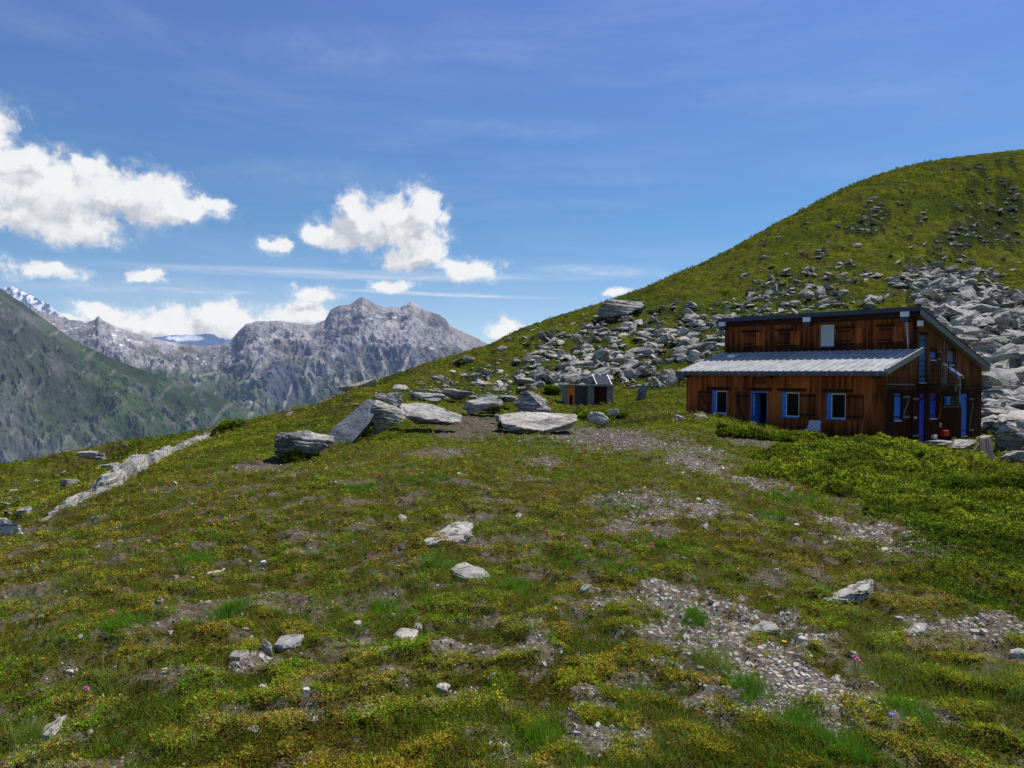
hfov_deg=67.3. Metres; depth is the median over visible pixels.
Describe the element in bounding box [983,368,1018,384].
boulder
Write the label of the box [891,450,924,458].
bush
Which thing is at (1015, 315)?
boulder
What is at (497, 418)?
slab rock
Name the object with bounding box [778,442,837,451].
bush
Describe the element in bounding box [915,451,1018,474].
bush
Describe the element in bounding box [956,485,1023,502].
bush
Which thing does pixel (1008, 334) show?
boulder
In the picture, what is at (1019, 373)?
boulder
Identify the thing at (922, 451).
bush
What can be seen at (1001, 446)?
boulder
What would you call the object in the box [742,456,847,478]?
bush
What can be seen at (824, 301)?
boulder
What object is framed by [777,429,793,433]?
bush
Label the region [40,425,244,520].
rock outcrop
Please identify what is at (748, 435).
bush
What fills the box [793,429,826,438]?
bush
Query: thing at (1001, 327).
boulder
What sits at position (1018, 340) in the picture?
boulder
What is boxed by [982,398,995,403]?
boulder
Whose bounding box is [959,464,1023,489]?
bush
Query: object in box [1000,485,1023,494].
bush
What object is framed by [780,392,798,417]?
window
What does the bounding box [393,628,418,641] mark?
slab rock
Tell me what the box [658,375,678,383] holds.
boulder
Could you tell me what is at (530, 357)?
boulder
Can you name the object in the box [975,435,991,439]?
boulder
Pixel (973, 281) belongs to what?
boulder
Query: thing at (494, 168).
sky
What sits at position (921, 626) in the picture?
slab rock
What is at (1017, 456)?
boulder
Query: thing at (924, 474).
bush
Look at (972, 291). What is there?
boulder
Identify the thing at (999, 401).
boulder
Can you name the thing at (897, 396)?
window
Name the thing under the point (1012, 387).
boulder
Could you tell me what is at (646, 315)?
tussock grass
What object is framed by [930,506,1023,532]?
bush
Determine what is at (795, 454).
bush
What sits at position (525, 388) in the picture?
boulder
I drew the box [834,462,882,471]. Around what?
bush
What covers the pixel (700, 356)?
boulder
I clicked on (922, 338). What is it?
door
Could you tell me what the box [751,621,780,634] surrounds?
slab rock
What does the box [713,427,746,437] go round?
bush
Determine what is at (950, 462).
bush
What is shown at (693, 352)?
boulder
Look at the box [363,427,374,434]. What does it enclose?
bush
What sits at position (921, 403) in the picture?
door
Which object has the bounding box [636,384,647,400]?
standing stone
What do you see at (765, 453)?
bush
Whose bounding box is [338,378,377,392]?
slab rock
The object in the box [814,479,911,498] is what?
bush
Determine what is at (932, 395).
window
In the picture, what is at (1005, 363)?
boulder
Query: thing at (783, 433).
bush
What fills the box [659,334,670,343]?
boulder
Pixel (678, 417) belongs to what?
boulder
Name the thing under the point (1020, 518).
bush
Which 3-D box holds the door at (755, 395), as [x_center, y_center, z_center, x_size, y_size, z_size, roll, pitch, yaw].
[11.227,1.365,34.475,0.540,2.057,0.844,1,0,-41]
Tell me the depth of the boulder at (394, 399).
33.04 m
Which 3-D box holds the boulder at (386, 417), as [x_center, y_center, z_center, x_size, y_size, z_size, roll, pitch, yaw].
[-3.692,1.024,23.089,1.158,1.075,1.657,1,0,0]
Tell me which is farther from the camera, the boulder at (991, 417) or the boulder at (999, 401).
the boulder at (999, 401)
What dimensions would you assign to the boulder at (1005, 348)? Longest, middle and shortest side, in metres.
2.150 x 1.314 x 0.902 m
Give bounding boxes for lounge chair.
[804,420,821,432]
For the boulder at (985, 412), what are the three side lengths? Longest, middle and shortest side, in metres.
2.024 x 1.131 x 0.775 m
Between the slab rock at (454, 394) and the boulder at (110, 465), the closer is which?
the boulder at (110, 465)
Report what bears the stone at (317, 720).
on the ground at (890, 239)
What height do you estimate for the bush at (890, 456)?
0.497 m
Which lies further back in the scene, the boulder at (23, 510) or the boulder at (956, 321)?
the boulder at (956, 321)
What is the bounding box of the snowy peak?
[2,286,66,318]
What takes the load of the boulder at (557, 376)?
on the ground at (890, 239)
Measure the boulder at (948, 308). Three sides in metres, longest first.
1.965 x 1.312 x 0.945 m
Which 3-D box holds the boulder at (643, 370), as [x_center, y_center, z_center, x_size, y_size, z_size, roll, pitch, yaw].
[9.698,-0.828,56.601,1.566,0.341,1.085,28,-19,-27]
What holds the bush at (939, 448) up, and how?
on the ground at (890, 239)
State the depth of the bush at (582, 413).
34.81 m
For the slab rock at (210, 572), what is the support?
on the ground at (890, 239)
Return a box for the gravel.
[0,415,1023,767]
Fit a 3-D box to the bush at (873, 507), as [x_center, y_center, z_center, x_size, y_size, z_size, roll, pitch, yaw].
[5.419,1.744,10.470,1.216,0.190,1.233,1,0,0]
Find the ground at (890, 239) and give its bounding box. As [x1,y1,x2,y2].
[0,149,1023,767]
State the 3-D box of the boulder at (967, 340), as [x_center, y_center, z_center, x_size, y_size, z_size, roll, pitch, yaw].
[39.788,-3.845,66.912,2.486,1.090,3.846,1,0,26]
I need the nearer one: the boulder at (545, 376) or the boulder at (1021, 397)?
the boulder at (1021, 397)
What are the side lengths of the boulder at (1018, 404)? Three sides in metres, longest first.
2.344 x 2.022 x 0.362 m
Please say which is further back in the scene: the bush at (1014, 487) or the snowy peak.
the snowy peak
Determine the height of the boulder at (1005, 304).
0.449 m
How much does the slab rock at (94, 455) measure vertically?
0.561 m
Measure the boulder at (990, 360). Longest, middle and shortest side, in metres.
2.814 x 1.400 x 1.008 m
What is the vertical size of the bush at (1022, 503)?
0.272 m
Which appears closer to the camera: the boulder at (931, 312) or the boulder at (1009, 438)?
the boulder at (1009, 438)
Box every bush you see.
[210,417,245,435]
[279,448,310,461]
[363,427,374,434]
[480,406,501,412]
[497,422,503,429]
[542,383,561,393]
[571,407,629,419]
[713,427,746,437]
[716,423,732,428]
[721,427,740,437]
[730,429,756,438]
[737,424,754,427]
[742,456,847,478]
[745,427,764,433]
[746,446,826,459]
[756,430,780,441]
[769,440,830,448]
[770,450,824,459]
[773,431,799,439]
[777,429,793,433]
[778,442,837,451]
[778,455,831,469]
[779,434,800,442]
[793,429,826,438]
[801,462,914,487]
[813,447,896,464]
[813,464,882,479]
[814,438,864,442]
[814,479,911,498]
[820,449,851,462]
[821,439,871,445]
[825,435,863,440]
[827,441,881,451]
[831,441,887,450]
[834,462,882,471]
[842,458,906,471]
[844,432,886,438]
[848,436,885,442]
[854,447,921,461]
[858,439,892,447]
[860,501,954,520]
[862,491,950,507]
[866,471,957,488]
[866,480,971,498]
[875,432,900,438]
[875,436,940,451]
[881,438,936,451]
[881,469,946,480]
[884,447,920,453]
[885,459,940,475]
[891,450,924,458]
[893,531,1023,569]
[896,436,937,447]
[899,459,949,473]
[902,555,1023,611]
[903,495,988,514]
[903,511,995,532]
[913,449,964,458]
[913,487,989,499]
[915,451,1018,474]
[917,492,977,502]
[918,452,984,474]
[921,442,953,453]
[923,447,985,464]
[925,467,1018,492]
[928,521,1023,549]
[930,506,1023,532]
[953,492,1016,504]
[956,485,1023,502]
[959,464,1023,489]
[969,532,1023,558]
[970,500,1023,515]
[972,512,1023,525]
[986,518,1023,541]
[998,555,1023,582]
[999,498,1023,506]
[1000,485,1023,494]
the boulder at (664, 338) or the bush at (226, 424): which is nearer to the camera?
the bush at (226, 424)
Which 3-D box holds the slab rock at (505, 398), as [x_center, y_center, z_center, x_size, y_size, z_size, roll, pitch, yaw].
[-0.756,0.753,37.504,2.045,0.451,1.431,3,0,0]
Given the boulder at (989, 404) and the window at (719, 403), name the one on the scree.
the boulder at (989, 404)
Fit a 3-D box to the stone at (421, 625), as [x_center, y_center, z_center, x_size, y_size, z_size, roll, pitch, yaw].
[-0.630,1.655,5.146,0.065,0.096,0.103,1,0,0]
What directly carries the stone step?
on the ground at (890, 239)
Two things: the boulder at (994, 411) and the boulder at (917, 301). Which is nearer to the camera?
the boulder at (994, 411)
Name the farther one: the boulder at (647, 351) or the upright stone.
the boulder at (647, 351)
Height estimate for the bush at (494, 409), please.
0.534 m
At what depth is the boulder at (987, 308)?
85.06 m
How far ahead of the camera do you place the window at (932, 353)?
33.45 m
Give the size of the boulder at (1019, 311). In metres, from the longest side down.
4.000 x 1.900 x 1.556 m
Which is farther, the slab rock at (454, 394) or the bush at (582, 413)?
the slab rock at (454, 394)
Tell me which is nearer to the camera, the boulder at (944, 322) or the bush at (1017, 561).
the bush at (1017, 561)
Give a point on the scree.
(684, 341)
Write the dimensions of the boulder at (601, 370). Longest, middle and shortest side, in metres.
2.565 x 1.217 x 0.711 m
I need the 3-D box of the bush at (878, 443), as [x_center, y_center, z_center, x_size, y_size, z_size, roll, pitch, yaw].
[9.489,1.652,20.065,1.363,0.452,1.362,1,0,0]
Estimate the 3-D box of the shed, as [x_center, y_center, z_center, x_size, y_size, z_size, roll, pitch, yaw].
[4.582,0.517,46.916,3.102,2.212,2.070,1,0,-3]
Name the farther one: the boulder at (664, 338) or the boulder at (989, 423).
the boulder at (664, 338)
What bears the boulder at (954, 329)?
on the ground at (890, 239)
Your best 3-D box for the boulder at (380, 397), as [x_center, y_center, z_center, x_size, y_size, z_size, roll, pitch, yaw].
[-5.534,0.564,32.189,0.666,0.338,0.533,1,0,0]
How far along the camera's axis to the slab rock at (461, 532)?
7.78 m
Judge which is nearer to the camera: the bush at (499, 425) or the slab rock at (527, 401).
the bush at (499, 425)
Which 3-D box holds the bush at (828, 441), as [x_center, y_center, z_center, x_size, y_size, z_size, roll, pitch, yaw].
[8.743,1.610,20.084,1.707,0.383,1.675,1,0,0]
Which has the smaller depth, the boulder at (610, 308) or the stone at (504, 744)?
the stone at (504, 744)
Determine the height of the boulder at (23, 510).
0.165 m
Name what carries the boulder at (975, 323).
on the ground at (890, 239)
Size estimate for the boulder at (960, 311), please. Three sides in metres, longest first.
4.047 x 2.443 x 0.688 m
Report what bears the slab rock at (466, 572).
on the ground at (890, 239)
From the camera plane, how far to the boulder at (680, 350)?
65.47 m
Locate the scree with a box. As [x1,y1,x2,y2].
[0,159,1023,513]
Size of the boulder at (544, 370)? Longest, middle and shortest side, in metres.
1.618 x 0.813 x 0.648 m
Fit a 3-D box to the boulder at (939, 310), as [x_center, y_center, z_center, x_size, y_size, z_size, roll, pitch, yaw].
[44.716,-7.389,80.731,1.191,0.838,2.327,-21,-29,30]
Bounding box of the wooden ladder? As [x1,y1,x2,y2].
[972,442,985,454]
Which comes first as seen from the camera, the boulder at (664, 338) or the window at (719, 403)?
the window at (719, 403)
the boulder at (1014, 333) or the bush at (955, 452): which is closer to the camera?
the bush at (955, 452)
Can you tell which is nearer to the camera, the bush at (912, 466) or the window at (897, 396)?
the bush at (912, 466)
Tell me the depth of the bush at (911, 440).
24.21 m
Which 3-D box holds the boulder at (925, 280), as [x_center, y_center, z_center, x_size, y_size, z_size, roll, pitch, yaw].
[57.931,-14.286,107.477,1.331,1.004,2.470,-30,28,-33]
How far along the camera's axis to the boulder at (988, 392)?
43.71 m
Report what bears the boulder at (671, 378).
on the ground at (890, 239)
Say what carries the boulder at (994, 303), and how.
on the ground at (890, 239)
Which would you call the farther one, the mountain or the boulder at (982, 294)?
the mountain
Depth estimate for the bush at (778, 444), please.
19.75 m
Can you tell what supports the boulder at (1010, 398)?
on the ground at (890, 239)
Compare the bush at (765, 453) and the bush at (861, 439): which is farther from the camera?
the bush at (861, 439)
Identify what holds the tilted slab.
on the ground at (890, 239)
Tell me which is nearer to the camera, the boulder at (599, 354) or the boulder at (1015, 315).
the boulder at (599, 354)
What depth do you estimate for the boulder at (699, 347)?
65.25 m
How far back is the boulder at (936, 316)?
79.00 m
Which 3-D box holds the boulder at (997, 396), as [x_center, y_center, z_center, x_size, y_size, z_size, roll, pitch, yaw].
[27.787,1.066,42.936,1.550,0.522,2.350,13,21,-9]
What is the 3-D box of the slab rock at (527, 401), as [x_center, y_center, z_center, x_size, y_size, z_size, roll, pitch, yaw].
[0.960,0.895,35.427,1.730,1.109,1.211,6,0,0]
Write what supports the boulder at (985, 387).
on the ground at (890, 239)
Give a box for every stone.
[63,669,73,674]
[98,632,109,638]
[245,724,259,734]
[262,639,271,656]
[307,716,318,723]
[398,514,406,521]
[414,623,422,629]
[436,682,450,692]
[495,739,509,748]
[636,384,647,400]
[697,665,704,670]
[1009,648,1023,657]
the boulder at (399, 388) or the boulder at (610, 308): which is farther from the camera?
the boulder at (610, 308)
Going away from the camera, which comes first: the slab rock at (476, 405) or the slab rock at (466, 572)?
the slab rock at (466, 572)
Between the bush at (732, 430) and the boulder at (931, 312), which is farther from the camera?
the boulder at (931, 312)
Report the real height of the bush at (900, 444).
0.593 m
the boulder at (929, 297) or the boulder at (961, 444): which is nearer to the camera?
the boulder at (961, 444)
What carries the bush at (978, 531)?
on the ground at (890, 239)
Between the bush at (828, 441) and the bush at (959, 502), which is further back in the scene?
the bush at (828, 441)
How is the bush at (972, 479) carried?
on the ground at (890, 239)
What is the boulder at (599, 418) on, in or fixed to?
on the ground at (890, 239)
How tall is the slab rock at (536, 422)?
0.662 m
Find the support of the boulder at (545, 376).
on the scree
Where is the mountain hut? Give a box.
[676,302,990,442]
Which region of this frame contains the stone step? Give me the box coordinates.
[922,440,953,445]
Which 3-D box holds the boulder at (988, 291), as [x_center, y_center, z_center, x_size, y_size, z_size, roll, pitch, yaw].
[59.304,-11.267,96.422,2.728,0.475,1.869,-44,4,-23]
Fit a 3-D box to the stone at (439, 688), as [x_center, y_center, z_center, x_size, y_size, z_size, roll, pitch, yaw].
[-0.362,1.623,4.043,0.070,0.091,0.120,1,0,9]
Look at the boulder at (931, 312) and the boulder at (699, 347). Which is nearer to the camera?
the boulder at (699, 347)
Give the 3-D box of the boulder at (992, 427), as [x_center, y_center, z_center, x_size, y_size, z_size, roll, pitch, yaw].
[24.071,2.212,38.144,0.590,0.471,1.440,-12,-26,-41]
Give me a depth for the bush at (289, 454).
18.06 m
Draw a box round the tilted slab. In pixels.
[329,399,375,443]
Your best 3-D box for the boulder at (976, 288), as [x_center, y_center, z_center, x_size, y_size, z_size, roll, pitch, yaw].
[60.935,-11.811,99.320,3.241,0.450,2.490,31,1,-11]
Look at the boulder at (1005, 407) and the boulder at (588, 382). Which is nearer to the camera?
the boulder at (1005, 407)
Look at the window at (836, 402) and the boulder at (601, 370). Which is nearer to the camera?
the window at (836, 402)
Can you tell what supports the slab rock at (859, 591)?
on the ground at (890, 239)
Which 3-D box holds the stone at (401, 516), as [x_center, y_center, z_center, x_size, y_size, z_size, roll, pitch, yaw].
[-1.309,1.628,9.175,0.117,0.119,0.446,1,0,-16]
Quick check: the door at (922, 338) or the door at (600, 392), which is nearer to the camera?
the door at (922, 338)
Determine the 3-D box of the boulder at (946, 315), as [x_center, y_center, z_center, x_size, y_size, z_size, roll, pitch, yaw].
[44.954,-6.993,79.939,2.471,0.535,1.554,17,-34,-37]
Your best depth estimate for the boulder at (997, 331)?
70.97 m
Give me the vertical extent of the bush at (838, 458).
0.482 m
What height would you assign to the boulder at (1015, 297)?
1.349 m
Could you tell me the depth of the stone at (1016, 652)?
4.76 m
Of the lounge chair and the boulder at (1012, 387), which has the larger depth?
the boulder at (1012, 387)
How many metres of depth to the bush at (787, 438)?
21.83 m
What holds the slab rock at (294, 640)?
on the ground at (890, 239)
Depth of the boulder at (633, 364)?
60.44 m
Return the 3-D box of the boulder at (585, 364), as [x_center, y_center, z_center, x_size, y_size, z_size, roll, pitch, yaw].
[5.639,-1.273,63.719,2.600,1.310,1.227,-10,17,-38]
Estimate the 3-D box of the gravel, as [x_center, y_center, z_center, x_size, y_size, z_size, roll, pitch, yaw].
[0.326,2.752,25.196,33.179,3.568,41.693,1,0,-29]
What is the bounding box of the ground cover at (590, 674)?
[0,308,1023,767]
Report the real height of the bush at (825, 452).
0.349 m
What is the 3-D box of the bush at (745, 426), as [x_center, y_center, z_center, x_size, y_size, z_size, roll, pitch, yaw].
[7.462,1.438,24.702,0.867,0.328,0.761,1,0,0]
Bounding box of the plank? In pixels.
[979,438,993,459]
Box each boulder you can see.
[15,506,32,516]
[99,462,119,468]
[273,430,334,461]
[372,394,386,401]
[372,400,406,434]
[384,392,401,406]
[393,384,407,391]
[515,386,529,392]
[516,378,534,383]
[523,355,539,359]
[538,366,549,374]
[538,374,553,379]
[550,373,561,379]
[570,360,594,370]
[578,376,594,384]
[587,412,608,425]
[589,365,619,373]
[593,349,609,361]
[597,299,644,317]
[607,367,621,373]
[608,409,618,415]
[617,357,629,364]
[619,361,644,367]
[630,347,653,357]
[636,367,649,374]
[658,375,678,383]
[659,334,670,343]
[660,369,675,374]
[666,354,678,357]
[666,372,676,384]
[673,347,688,354]
[673,415,686,420]
[685,341,716,351]
[685,354,704,358]
[690,350,701,354]
[693,413,706,417]
[815,297,835,305]
[913,298,929,304]
[919,289,939,296]
[920,293,933,299]
[922,278,930,283]
[926,310,945,314]
[928,277,945,288]
[932,314,945,319]
[933,294,947,302]
[936,307,943,312]
[937,318,952,326]
[938,312,953,318]
[943,303,952,311]
[946,278,956,282]
[947,327,963,331]
[948,295,965,303]
[950,317,966,325]
[952,308,983,318]
[952,439,976,449]
[954,326,981,335]
[956,335,979,344]
[958,310,978,319]
[961,286,978,299]
[963,279,977,284]
[968,341,1001,351]
[969,319,978,326]
[973,286,992,294]
[973,317,997,324]
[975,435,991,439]
[976,304,998,312]
[979,291,991,296]
[981,287,994,297]
[981,300,999,306]
[981,408,991,416]
[981,414,997,430]
[982,325,1001,334]
[982,326,995,331]
[982,375,1002,385]
[982,384,990,389]
[982,389,1016,398]
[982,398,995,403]
[982,402,996,406]
[982,406,1005,414]
[983,297,993,304]
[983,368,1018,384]
[983,421,995,428]
[984,357,1006,363]
[986,344,998,352]
[986,399,1007,403]
[988,420,1006,430]
[989,352,1021,367]
[990,359,1009,367]
[991,310,1011,326]
[991,386,1002,388]
[992,343,1017,355]
[992,438,1004,448]
[993,307,1023,319]
[993,335,1017,344]
[993,393,1012,403]
[993,412,1023,429]
[994,296,1004,303]
[994,403,1018,409]
[994,414,1016,431]
[994,426,1023,450]
[995,324,1011,331]
[996,410,1023,414]
[997,332,1012,336]
[999,303,1013,306]
[1000,385,1021,389]
[1001,396,1022,401]
[1002,329,1023,337]
[1003,345,1023,356]
[1004,451,1023,462]
[1006,401,1023,408]
[1007,369,1023,380]
[1008,380,1023,385]
[1009,294,1021,302]
[1010,319,1018,327]
[1012,314,1022,317]
[1012,336,1023,344]
[1013,394,1023,399]
[1014,386,1023,394]
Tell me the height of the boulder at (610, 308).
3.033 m
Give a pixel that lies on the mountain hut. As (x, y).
(917, 370)
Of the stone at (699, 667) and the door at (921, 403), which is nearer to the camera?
the stone at (699, 667)
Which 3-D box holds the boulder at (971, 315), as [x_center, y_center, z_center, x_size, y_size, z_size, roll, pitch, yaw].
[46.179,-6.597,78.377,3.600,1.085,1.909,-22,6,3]
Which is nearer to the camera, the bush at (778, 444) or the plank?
the bush at (778, 444)
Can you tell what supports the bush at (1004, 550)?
on the ground at (890, 239)
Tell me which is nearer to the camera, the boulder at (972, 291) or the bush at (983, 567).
the bush at (983, 567)
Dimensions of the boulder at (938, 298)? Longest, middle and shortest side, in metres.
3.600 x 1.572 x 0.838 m
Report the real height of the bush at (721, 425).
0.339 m
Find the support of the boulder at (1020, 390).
on the ground at (890, 239)
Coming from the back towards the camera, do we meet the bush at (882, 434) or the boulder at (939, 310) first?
the boulder at (939, 310)
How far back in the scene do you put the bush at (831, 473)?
13.06 m
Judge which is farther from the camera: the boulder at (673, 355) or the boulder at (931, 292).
the boulder at (931, 292)
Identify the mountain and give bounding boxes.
[0,289,262,463]
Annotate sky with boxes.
[0,0,1023,343]
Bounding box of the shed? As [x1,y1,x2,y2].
[560,374,615,404]
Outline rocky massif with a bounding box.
[31,297,486,415]
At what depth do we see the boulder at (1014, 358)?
55.78 m
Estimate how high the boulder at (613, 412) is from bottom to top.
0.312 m
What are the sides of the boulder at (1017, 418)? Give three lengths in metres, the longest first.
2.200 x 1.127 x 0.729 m
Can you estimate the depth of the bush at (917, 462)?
15.51 m
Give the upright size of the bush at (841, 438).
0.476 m
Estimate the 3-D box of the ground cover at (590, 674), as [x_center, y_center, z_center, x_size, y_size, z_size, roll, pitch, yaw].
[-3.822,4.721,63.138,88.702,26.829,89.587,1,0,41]
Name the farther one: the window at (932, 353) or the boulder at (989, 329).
the boulder at (989, 329)
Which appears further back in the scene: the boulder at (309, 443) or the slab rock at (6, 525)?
the boulder at (309, 443)
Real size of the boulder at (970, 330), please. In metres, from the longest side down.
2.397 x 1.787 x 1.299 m
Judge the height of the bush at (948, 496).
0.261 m
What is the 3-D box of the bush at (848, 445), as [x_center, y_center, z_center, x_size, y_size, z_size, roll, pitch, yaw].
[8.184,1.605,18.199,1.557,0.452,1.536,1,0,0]
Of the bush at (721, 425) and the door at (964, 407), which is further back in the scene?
the door at (964, 407)
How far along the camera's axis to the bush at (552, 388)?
50.51 m
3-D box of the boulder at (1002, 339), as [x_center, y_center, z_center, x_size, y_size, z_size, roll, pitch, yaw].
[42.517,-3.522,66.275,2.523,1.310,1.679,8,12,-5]
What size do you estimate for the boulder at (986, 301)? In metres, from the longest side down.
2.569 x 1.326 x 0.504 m
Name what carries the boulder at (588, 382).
on the ground at (890, 239)
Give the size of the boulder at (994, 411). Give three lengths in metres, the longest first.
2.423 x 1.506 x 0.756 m
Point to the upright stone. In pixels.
(266, 645)
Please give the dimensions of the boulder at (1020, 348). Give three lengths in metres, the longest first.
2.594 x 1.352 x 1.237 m
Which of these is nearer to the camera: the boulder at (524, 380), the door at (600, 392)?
the door at (600, 392)
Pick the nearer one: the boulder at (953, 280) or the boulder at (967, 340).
the boulder at (967, 340)
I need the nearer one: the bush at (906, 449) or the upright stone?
the upright stone
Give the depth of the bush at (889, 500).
11.17 m
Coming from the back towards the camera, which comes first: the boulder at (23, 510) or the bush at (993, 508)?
the boulder at (23, 510)
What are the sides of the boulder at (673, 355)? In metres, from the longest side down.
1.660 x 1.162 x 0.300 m
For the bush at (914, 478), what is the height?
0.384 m
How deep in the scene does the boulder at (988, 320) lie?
76.13 m
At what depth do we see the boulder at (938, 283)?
104.75 m
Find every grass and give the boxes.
[0,159,1023,497]
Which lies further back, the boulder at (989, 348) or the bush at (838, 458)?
the boulder at (989, 348)
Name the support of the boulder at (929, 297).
on the ground at (890, 239)
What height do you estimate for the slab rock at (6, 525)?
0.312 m
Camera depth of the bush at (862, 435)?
23.32 m
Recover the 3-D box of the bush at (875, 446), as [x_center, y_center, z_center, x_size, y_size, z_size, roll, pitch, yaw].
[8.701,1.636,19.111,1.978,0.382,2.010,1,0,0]
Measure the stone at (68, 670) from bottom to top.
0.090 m
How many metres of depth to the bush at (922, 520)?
9.24 m
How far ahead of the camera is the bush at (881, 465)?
15.21 m
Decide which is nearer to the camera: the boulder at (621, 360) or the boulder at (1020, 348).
the boulder at (1020, 348)
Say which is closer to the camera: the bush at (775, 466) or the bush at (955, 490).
the bush at (955, 490)
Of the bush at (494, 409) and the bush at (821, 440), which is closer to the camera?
the bush at (821, 440)
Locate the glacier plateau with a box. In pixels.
[152,334,231,345]
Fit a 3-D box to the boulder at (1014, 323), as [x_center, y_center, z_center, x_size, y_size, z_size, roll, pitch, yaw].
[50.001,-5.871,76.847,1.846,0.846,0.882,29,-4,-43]
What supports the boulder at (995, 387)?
on the ground at (890, 239)
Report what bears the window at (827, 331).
in the mountain hut
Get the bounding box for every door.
[594,386,606,404]
[751,391,767,425]
[919,335,926,382]
[919,393,924,442]
[961,394,967,436]
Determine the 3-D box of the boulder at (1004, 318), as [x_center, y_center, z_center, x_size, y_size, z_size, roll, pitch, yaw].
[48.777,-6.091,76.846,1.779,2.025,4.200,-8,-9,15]
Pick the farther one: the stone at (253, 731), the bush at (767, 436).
the bush at (767, 436)
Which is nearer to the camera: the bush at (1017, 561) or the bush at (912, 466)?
the bush at (1017, 561)
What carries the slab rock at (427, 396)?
on the ground at (890, 239)
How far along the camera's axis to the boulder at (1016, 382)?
46.64 m
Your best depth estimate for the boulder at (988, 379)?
47.03 m
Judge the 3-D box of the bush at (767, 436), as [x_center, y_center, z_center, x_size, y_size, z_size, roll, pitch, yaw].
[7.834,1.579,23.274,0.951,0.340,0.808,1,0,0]
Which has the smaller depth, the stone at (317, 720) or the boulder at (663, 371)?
the stone at (317, 720)
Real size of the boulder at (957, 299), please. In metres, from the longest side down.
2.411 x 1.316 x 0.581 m
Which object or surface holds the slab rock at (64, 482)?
on the ground at (890, 239)
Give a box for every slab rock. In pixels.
[0,518,20,535]
[39,714,67,740]
[60,479,79,488]
[76,451,106,459]
[206,568,224,575]
[228,649,249,661]
[274,633,303,651]
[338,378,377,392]
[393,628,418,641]
[399,403,461,424]
[409,392,445,400]
[422,521,473,545]
[441,388,473,400]
[450,562,489,581]
[462,396,502,414]
[477,394,517,402]
[494,414,500,422]
[498,412,576,433]
[514,391,550,412]
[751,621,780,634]
[823,579,873,602]
[902,623,927,636]
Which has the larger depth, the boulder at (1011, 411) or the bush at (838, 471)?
the boulder at (1011, 411)
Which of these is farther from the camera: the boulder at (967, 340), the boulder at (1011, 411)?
the boulder at (967, 340)
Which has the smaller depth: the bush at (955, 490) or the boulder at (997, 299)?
the bush at (955, 490)
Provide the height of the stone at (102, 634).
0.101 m
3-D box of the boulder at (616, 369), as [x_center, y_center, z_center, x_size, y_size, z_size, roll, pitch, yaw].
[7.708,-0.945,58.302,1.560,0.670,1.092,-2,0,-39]
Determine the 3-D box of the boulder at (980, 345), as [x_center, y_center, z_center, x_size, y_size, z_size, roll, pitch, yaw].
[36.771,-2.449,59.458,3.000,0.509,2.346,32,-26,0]
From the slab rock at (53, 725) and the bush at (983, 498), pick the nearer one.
the slab rock at (53, 725)
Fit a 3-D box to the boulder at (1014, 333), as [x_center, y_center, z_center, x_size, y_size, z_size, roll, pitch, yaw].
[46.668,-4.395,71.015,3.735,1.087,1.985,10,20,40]
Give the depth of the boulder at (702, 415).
30.29 m
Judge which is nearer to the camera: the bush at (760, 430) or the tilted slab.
the tilted slab
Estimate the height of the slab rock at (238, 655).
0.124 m
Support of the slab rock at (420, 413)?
on the ground at (890, 239)
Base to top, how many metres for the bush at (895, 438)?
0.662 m
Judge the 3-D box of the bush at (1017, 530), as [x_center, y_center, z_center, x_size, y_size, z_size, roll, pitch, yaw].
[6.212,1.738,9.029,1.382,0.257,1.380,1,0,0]
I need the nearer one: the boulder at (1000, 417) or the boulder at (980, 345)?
the boulder at (1000, 417)
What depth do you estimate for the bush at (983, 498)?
11.36 m
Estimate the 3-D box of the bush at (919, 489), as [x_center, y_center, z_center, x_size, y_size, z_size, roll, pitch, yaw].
[6.354,1.707,12.012,1.642,0.331,1.649,1,0,0]
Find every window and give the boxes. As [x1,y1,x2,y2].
[711,391,726,414]
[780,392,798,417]
[819,325,833,346]
[825,393,845,420]
[894,393,901,421]
[929,393,936,419]
[930,351,936,360]
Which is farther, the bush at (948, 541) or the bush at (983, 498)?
the bush at (983, 498)
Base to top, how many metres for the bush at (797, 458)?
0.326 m

